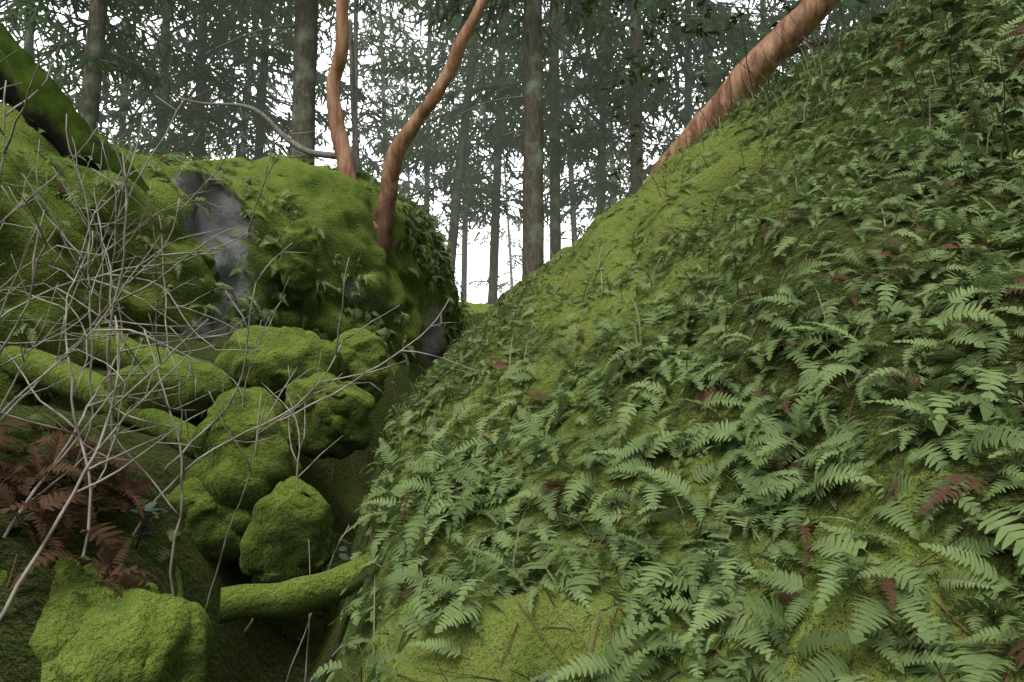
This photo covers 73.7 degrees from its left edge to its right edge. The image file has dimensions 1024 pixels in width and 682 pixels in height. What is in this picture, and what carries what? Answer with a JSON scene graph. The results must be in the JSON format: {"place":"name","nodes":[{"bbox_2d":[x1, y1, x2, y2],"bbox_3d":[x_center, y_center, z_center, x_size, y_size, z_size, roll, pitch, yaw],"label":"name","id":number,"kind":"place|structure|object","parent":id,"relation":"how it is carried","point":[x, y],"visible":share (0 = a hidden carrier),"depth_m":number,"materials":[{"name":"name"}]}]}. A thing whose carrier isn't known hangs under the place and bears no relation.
{"place":"outdoors","nodes":[
{"label":"outdoors","id":0,"kind":"place"},
{"bbox_2d":[0,0,884,303],"label":"sky","id":1,"kind":"structure","parent":0,"point":[478,257],"materials":[{"name":"white"}]},
{"bbox_2d":[0,0,1023,681],"bbox_3d":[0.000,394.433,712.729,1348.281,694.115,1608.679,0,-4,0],"label":"ground","id":2,"kind":"structure","parent":0,"point":[526,652],"depth_m":2.53,"materials":[{"name":"green plant"}]},
{"bbox_2d":[0,218,388,681],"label":"mossy rocks and logs","id":3,"kind":"object","parent":2,"relation":"on","point":[283,515],"visible":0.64,"depth_m":3.12,"materials":[{"name":"green plant"}]},
{"bbox_2d":[0,103,462,405],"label":"boulder","id":4,"kind":"object","parent":2,"relation":"on","point":[339,207],"visible":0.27,"depth_m":5.87,"materials":[{"name":"green plant"}]},
{"bbox_2d":[0,22,149,192],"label":"mossy log","id":5,"kind":"object","parent":4,"relation":"on","point":[49,106],"visible":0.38,"depth_m":5.12,"materials":[{"name":"green plant"}]},
{"bbox_2d":[326,0,488,264],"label":"arbutus tree","id":6,"kind":"object","parent":4,"relation":"on","point":[383,218],"visible":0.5,"depth_m":7.89,"materials":[{"name":"orange plant"}]},
{"bbox_2d":[0,44,490,681],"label":"bare twig shrub","id":7,"kind":"object","parent":2,"relation":"on","point":[110,306],"visible":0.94,"depth_m":2.76,"materials":[{"name":"grey wood"}]},
{"bbox_2d":[0,0,893,303],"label":"fir","id":8,"kind":"object","parent":2,"relation":"on","point":[450,28],"depth_m":22.17,"materials":[{"name":"green plant"}]},
{"bbox_2d":[0,19,968,670],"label":"dead branches","id":9,"kind":"object","parent":2,"relation":"on","point":[298,146],"depth_m":8.32,"materials":[{"name":"wood"}]},
{"bbox_2d":[0,0,1023,681],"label":"ferns","id":10,"kind":"object","parent":2,"relation":"on","point":[696,574],"visible":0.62,"depth_m":2.22,"materials":[{"name":"green plant"}]},
{"bbox_2d":[5,4,1022,681],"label":"twigs","id":11,"kind":"object","parent":2,"relation":"on","point":[669,462],"visible":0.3,"depth_m":2.04,"materials":[{"name":"brown wood"}]},
{"bbox_2d":[135,0,1007,681],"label":"shrub stems","id":12,"kind":"object","parent":2,"relation":"on","point":[693,132],"visible":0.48,"depth_m":3.40,"materials":[{"name":"brown wood"}]},
{"bbox_2d":[130,0,1023,681],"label":"salal leaves","id":13,"kind":"object","parent":2,"relation":"on","point":[958,26],"visible":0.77,"depth_m":2.86,"materials":[{"name":"green plant"}]},
{"bbox_2d":[639,0,838,188],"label":"arbutus tree","id":14,"kind":"object","parent":2,"relation":"on","point":[772,39],"visible":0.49,"depth_m":8.27,"materials":[{"name":"orange plant"}]},
{"bbox_2d":[566,0,794,180],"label":"arbutus leaves","id":15,"kind":"object","parent":14,"relation":"attached to","point":[663,16],"visible":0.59,"depth_m":9.76,"materials":[{"name":"green plant"}]}
]}

